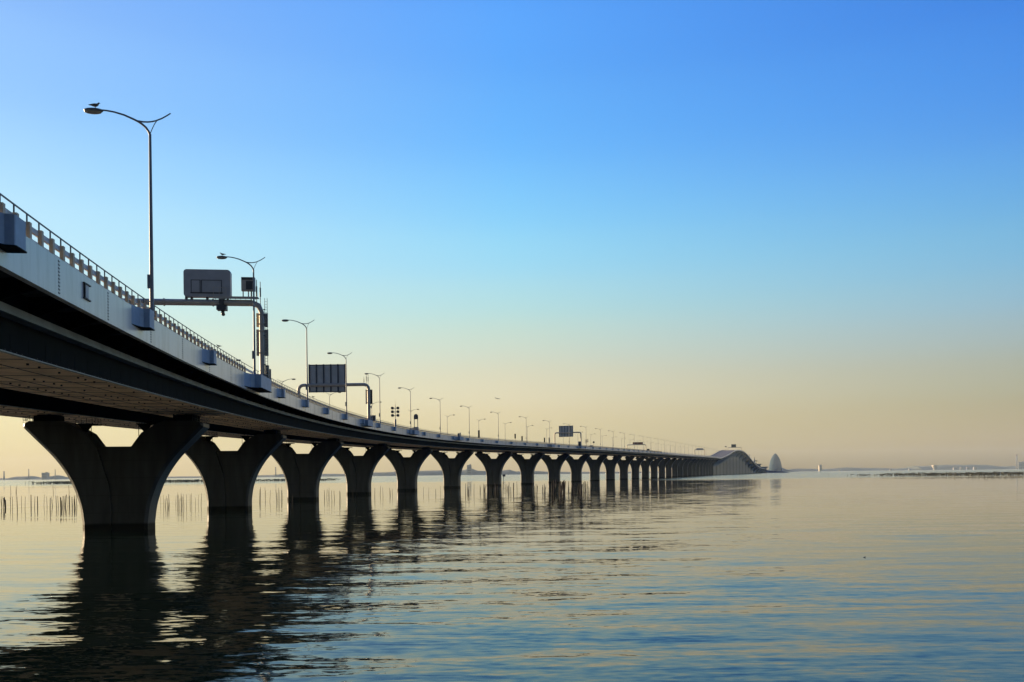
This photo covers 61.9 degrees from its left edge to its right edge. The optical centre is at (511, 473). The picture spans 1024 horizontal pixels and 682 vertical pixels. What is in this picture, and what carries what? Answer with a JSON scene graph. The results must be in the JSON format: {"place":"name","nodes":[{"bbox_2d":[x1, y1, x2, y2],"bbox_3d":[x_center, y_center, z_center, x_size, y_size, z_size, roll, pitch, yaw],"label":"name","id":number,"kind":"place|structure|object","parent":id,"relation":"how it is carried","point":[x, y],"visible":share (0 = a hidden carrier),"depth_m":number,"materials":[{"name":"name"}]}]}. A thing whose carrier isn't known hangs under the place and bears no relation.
{"place":"outdoors","nodes":[
{"label":"outdoors","id":0,"kind":"place"},
{"bbox_2d":[42,472,49,479],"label":"block building","id":1,"kind":"structure","parent":0,"point":[45,475],"depth_m":5545.60,"materials":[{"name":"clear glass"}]},
{"bbox_2d":[0,469,665,479],"bbox_3d":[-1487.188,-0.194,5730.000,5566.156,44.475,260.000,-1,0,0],"label":"shore","id":2,"kind":"structure","parent":0,"point":[463,472],"depth_m":5647.70,"materials":[{"name":"grey"}]},
{"bbox_2d":[467,464,471,474],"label":"block building","id":3,"kind":"structure","parent":0,"point":[469,470],"depth_m":5548.80,"materials":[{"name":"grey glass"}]},
{"bbox_2d":[0,469,1023,681],"bbox_3d":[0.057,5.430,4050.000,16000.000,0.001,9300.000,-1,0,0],"label":"water","id":4,"kind":"structure","parent":0,"point":[766,577],"depth_m":42.34,"materials":[{"name":"blue liquid"}]},
{"bbox_2d":[25,481,71,484],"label":"net poles","id":5,"kind":"object","parent":4,"relation":"in","point":[61,482],"visible":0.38,"depth_m":831.98,"materials":[{"name":"brown wood"}]},
{"bbox_2d":[23,414,208,530],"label":"bridge pier","id":6,"kind":"structure","parent":4,"relation":"in","point":[118,488],"depth_m":88.19,"materials":[{"name":"concrete"}]},
{"bbox_2d":[165,479,202,482],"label":"net poles","id":7,"kind":"object","parent":4,"relation":"in","point":[181,481],"visible":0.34,"depth_m":900.47,"materials":[{"name":"brown wood"}]},
{"bbox_2d":[185,430,286,510],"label":"bridge pier","id":8,"kind":"structure","parent":4,"relation":"in","point":[229,478],"depth_m":136.50,"materials":[{"name":"concrete"}]},
{"bbox_2d":[256,478,335,481],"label":"net poles","id":9,"kind":"object","parent":4,"relation":"in","point":[330,479],"visible":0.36,"depth_m":936.81,"materials":[{"name":"brown wood"}]},
{"bbox_2d":[271,438,343,500],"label":"bridge pier","id":10,"kind":"structure","parent":4,"relation":"in","point":[302,473],"depth_m":188.45,"materials":[{"name":"concrete"}]},
{"bbox_2d":[334,444,389,494],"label":"bridge pier","id":11,"kind":"structure","parent":4,"relation":"in","point":[358,471],"depth_m":240.60,"materials":[{"name":"concrete"}]},
{"bbox_2d":[385,447,432,490],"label":"bridge pier","id":12,"kind":"structure","parent":4,"relation":"in","point":[407,469],"depth_m":292.34,"materials":[{"name":"concrete"}]},
{"bbox_2d":[431,450,473,487],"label":"bridge pier","id":13,"kind":"structure","parent":4,"relation":"in","point":[451,468],"depth_m":343.35,"materials":[{"name":"concrete"}]},
{"bbox_2d":[475,451,512,485],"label":"bridge pier","id":14,"kind":"structure","parent":4,"relation":"in","point":[493,468],"depth_m":392.59,"materials":[{"name":"concrete"}]},
{"bbox_2d":[511,452,543,483],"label":"bridge pier","id":15,"kind":"structure","parent":4,"relation":"in","point":[527,467],"depth_m":440.87,"materials":[{"name":"concrete"}]},
{"bbox_2d":[541,453,569,482],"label":"bridge pier","id":16,"kind":"structure","parent":4,"relation":"in","point":[554,466],"depth_m":489.11,"materials":[{"name":"concrete"}]},
{"bbox_2d":[566,454,589,481],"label":"bridge pier","id":17,"kind":"structure","parent":4,"relation":"in","point":[576,465],"depth_m":537.34,"materials":[{"name":"concrete"}]},
{"bbox_2d":[586,454,607,480],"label":"bridge pier","id":18,"kind":"structure","parent":4,"relation":"in","point":[594,465],"depth_m":585.82,"materials":[{"name":"concrete"}]},
{"bbox_2d":[598,455,621,479],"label":"bridge pier","id":19,"kind":"structure","parent":4,"relation":"in","point":[610,465],"depth_m":633.84,"materials":[{"name":"concrete"}]},
{"bbox_2d":[612,456,634,478],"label":"bridge pier","id":20,"kind":"structure","parent":4,"relation":"in","point":[623,465],"depth_m":682.25,"materials":[{"name":"concrete"}]},
{"bbox_2d":[625,456,645,478],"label":"bridge pier","id":21,"kind":"structure","parent":4,"relation":"in","point":[635,465],"depth_m":730.46,"materials":[{"name":"concrete"}]},
{"bbox_2d":[635,457,654,477],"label":"bridge pier","id":22,"kind":"structure","parent":4,"relation":"in","point":[645,464],"depth_m":778.81,"materials":[{"name":"concrete"}]},
{"bbox_2d":[645,457,662,477],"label":"bridge pier","id":23,"kind":"structure","parent":4,"relation":"in","point":[654,467],"depth_m":827.27,"materials":[{"name":"concrete"}]},
{"bbox_2d":[654,457,670,477],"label":"bridge pier","id":24,"kind":"structure","parent":4,"relation":"in","point":[661,468],"depth_m":875.46,"materials":[{"name":"concrete"}]},
{"bbox_2d":[661,458,676,476],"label":"bridge pier","id":25,"kind":"structure","parent":4,"relation":"in","point":[668,468],"depth_m":923.82,"materials":[{"name":"concrete"}]},
{"bbox_2d":[669,458,681,476],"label":"bridge pier","id":26,"kind":"structure","parent":4,"relation":"in","point":[675,468],"depth_m":972.29,"materials":[{"name":"concrete"}]},
{"bbox_2d":[676,458,687,476],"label":"bridge pier","id":27,"kind":"structure","parent":4,"relation":"in","point":[680,467],"depth_m":1020.57,"materials":[{"name":"concrete"}]},
{"bbox_2d":[681,458,691,475],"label":"bridge pier","id":28,"kind":"structure","parent":4,"relation":"in","point":[685,468],"depth_m":1069.02,"materials":[{"name":"concrete"}]},
{"bbox_2d":[682,459,695,475],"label":"bridge pier","id":29,"kind":"structure","parent":4,"relation":"in","point":[692,461],"depth_m":1117.65,"materials":[{"name":"concrete"}]},
{"bbox_2d":[692,459,699,475],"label":"bridge pier","id":30,"kind":"structure","parent":4,"relation":"in","point":[694,467],"depth_m":1166.19,"materials":[{"name":"concrete"}]},
{"bbox_2d":[696,459,703,475],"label":"bridge pier","id":31,"kind":"structure","parent":4,"relation":"in","point":[698,467],"depth_m":1214.62,"materials":[{"name":"concrete"}]},
{"bbox_2d":[700,459,705,474],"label":"bridge pier","id":32,"kind":"structure","parent":4,"relation":"in","point":[701,466],"depth_m":1263.26,"materials":[{"name":"concrete"}]},
{"bbox_2d":[703,459,708,474],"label":"bridge pier","id":33,"kind":"structure","parent":4,"relation":"in","point":[704,466],"depth_m":1311.86,"materials":[{"name":"concrete"}]},
{"bbox_2d":[706,459,711,474],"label":"bridge pier","id":34,"kind":"structure","parent":4,"relation":"in","point":[708,462],"depth_m":1360.38,"materials":[{"name":"concrete"}]},
{"bbox_2d":[708,460,713,474],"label":"bridge pier","id":35,"kind":"structure","parent":4,"relation":"in","point":[709,469],"depth_m":1409.43,"materials":[{"name":"concrete"}]},
{"bbox_2d":[711,460,720,474],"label":"bridge pier","id":36,"kind":"structure","parent":4,"relation":"in","point":[713,466],"depth_m":1437.71,"materials":[{"name":"concrete"}]},
{"bbox_2d":[0,193,765,469],"bbox_3d":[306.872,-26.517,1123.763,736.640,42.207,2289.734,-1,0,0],"label":"bridge","id":37,"kind":"structure","parent":36,"relation":"on","point":[76,344],"depth_m":58.50,"materials":[{"name":"concrete"}]},
{"bbox_2d":[84,108,170,316],"bbox_3d":[-22.620,-15.390,50.342,4.872,12.160,0.390,-1,0,-10],"label":"street lamp","id":38,"kind":"object","parent":37,"relation":"on","point":[150,281],"visible":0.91,"depth_m":50.47,"materials":[{"name":"metal"}]},
{"bbox_2d":[88,102,100,107],"bbox_3d":[-24.488,-21.615,50.038,0.677,0.347,0.270,-1,0,-10],"label":"gull","id":39,"kind":"object","parent":38,"relation":"on","point":[95,105],"visible":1,"depth_m":49.98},
{"bbox_2d":[122,280,267,376],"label":"sign gantry","id":40,"kind":"object","parent":37,"relation":"on","point":[221,303],"visible":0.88,"depth_m":90.83,"materials":[{"name":"metal"}]},
{"bbox_2d":[183,269,231,299],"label":"message board","id":41,"kind":"object","parent":40,"relation":"attached to","point":[201,283],"visible":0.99,"depth_m":90.47,"materials":[{"name":"paint"}]},
{"bbox_2d":[191,280,199,291],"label":"rear door","id":42,"kind":"structure","parent":41,"relation":"in","point":[195,283],"depth_m":90.30,"materials":[{"name":"paint"}]},
{"bbox_2d":[202,281,220,291],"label":"rear door","id":43,"kind":"structure","parent":41,"relation":"in","point":[207,286],"depth_m":90.50,"materials":[{"name":"paint"}]},
{"bbox_2d":[241,277,255,296],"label":"sign box","id":44,"kind":"object","parent":40,"relation":"on","point":[246,284],"visible":0.77,"depth_m":91.05,"materials":[{"name":"paint"}]},
{"bbox_2d":[256,313,266,326],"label":"column sign","id":45,"kind":"object","parent":40,"relation":"attached to","point":[257,319],"visible":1,"depth_m":91.65,"materials":[{"name":"metal"}]},
{"bbox_2d":[256,329,268,355],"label":"column sign","id":46,"kind":"object","parent":40,"relation":"attached to","point":[257,341],"visible":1,"depth_m":91.65,"materials":[{"name":"metal"}]},
{"bbox_2d":[217,256,264,373],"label":"street lamp","id":47,"kind":"object","parent":37,"relation":"on","point":[254,350],"visible":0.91,"depth_m":87.40,"materials":[{"name":"metal"}]},
{"bbox_2d":[282,319,313,399],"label":"street lamp","id":48,"kind":"object","parent":37,"relation":"on","point":[284,320],"visible":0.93,"depth_m":127.20,"materials":[{"name":"metal"}]},
{"bbox_2d":[297,376,370,419],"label":"sign gantry","id":49,"kind":"object","parent":37,"relation":"on","point":[366,385],"visible":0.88,"depth_m":188.93,"materials":[{"name":"metal"}]},
{"bbox_2d":[308,364,345,392],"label":"panel sign","id":50,"kind":"object","parent":49,"relation":"attached to","point":[328,373],"visible":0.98,"depth_m":189.56,"materials":[{"name":"grey metal"}]},
{"bbox_2d":[366,390,372,403],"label":"column sign","id":51,"kind":"object","parent":49,"relation":"attached to","point":[371,402],"visible":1,"depth_m":189.32,"materials":[{"name":"metal"}]},
{"bbox_2d":[327,352,350,413],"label":"street lamp","id":52,"kind":"object","parent":37,"relation":"on","point":[346,378],"visible":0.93,"depth_m":165.81,"materials":[{"name":"metal"}]},
{"bbox_2d":[364,373,383,422],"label":"street lamp","id":53,"kind":"object","parent":37,"relation":"on","point":[379,394],"visible":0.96,"depth_m":204.47,"materials":[{"name":"metal"}]},
{"bbox_2d":[391,407,398,425],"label":"signal post","id":54,"kind":"object","parent":37,"relation":"on","point":[393,415],"visible":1,"depth_m":221.95,"materials":[{"name":"metal"}]},
{"bbox_2d":[398,387,412,428],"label":"street lamp","id":55,"kind":"object","parent":37,"relation":"on","point":[410,405],"visible":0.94,"depth_m":243.00,"materials":[{"name":"metal"}]},
{"bbox_2d":[414,414,418,429],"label":"arched sign","id":56,"kind":"object","parent":37,"relation":"on","point":[416,417],"visible":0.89,"depth_m":247.88,"materials":[{"name":"metal"}]},
{"bbox_2d":[554,432,581,443],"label":"sign gantry","id":57,"kind":"object","parent":37,"relation":"on","point":[569,432],"visible":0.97,"depth_m":490.53,"materials":[{"name":"metal"}]},
{"bbox_2d":[559,426,572,436],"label":"panel sign","id":58,"kind":"object","parent":57,"relation":"attached to","point":[565,428],"visible":1,"depth_m":492.05,"materials":[{"name":"grey metal"}]},
{"bbox_2d":[716,459,723,474],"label":"bridge pier","id":59,"kind":"structure","parent":4,"relation":"in","point":[718,469],"depth_m":1504.81,"materials":[{"name":"concrete"}]},
{"bbox_2d":[720,457,726,474],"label":"bridge pier","id":60,"kind":"structure","parent":4,"relation":"in","point":[721,466],"depth_m":1549.08,"materials":[{"name":"concrete"}]},
{"bbox_2d":[723,455,730,474],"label":"bridge pier","id":61,"kind":"structure","parent":4,"relation":"in","point":[725,467],"depth_m":1595.82,"materials":[{"name":"concrete"}]},
{"bbox_2d":[726,453,733,473],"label":"bridge pier","id":62,"kind":"structure","parent":4,"relation":"in","point":[728,464],"depth_m":1649.21,"materials":[{"name":"concrete"}]},
{"bbox_2d":[730,452,735,473],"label":"bridge pier","id":63,"kind":"structure","parent":4,"relation":"in","point":[731,464],"depth_m":1693.93,"materials":[{"name":"concrete"}]},
{"bbox_2d":[733,452,739,473],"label":"bridge pier","id":64,"kind":"structure","parent":4,"relation":"in","point":[734,462],"depth_m":1738.95,"materials":[{"name":"concrete"}]},
{"bbox_2d":[736,453,742,473],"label":"bridge pier","id":65,"kind":"structure","parent":4,"relation":"in","point":[737,463],"depth_m":1784.47,"materials":[{"name":"concrete"}]},
{"bbox_2d":[739,454,745,473],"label":"bridge pier","id":66,"kind":"structure","parent":4,"relation":"in","point":[740,462],"depth_m":1830.66,"materials":[{"name":"concrete"}]},
{"bbox_2d":[742,457,747,473],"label":"bridge pier","id":67,"kind":"structure","parent":4,"relation":"in","point":[744,459],"depth_m":1877.23,"materials":[{"name":"concrete"}]},
{"bbox_2d":[745,460,750,473],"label":"bridge pier","id":68,"kind":"structure","parent":4,"relation":"in","point":[746,465],"depth_m":1925.88,"materials":[{"name":"concrete"}]},
{"bbox_2d":[748,464,753,473],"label":"bridge pier","id":69,"kind":"structure","parent":4,"relation":"in","point":[749,468],"depth_m":1975.76,"materials":[{"name":"concrete"}]},
{"bbox_2d":[769,453,781,470],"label":"dome tower","id":70,"kind":"structure","parent":4,"relation":"on","point":[775,464],"depth_m":5174.05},
{"bbox_2d":[847,473,951,476],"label":"net poles","id":71,"kind":"object","parent":4,"relation":"in","point":[899,474],"visible":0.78,"depth_m":737.44,"materials":[{"name":"brown wood"}]},
{"bbox_2d":[880,471,1022,475],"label":"net poles","id":72,"kind":"object","parent":4,"relation":"in","point":[986,473],"visible":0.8,"depth_m":706.46,"materials":[{"name":"brown wood"}]},
{"bbox_2d":[0,0,1023,477],"label":"sky","id":73,"kind":"structure","parent":0,"point":[793,230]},
{"bbox_2d":[766,470,788,472],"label":"island","id":74,"kind":"structure","parent":0,"point":[767,471],"depth_m":2450.80,"materials":[{"name":"grey"}]},
{"bbox_2d":[768,468,798,471],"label":"shore","id":75,"kind":"structure","parent":0,"point":[784,470],"depth_m":5521.19,"materials":[{"name":"grey"}]},
{"bbox_2d":[787,465,1015,470],"bbox_3d":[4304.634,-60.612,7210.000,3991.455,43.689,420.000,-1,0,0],"label":"shore","id":76,"kind":"structure","parent":0,"point":[951,467],"depth_m":7079.26,"materials":[{"name":"grey"}]},
{"bbox_2d":[1018,461,1023,468],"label":"block building","id":77,"kind":"structure","parent":0,"point":[1020,464],"depth_m":6930.00,"materials":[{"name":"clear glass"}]}
]}

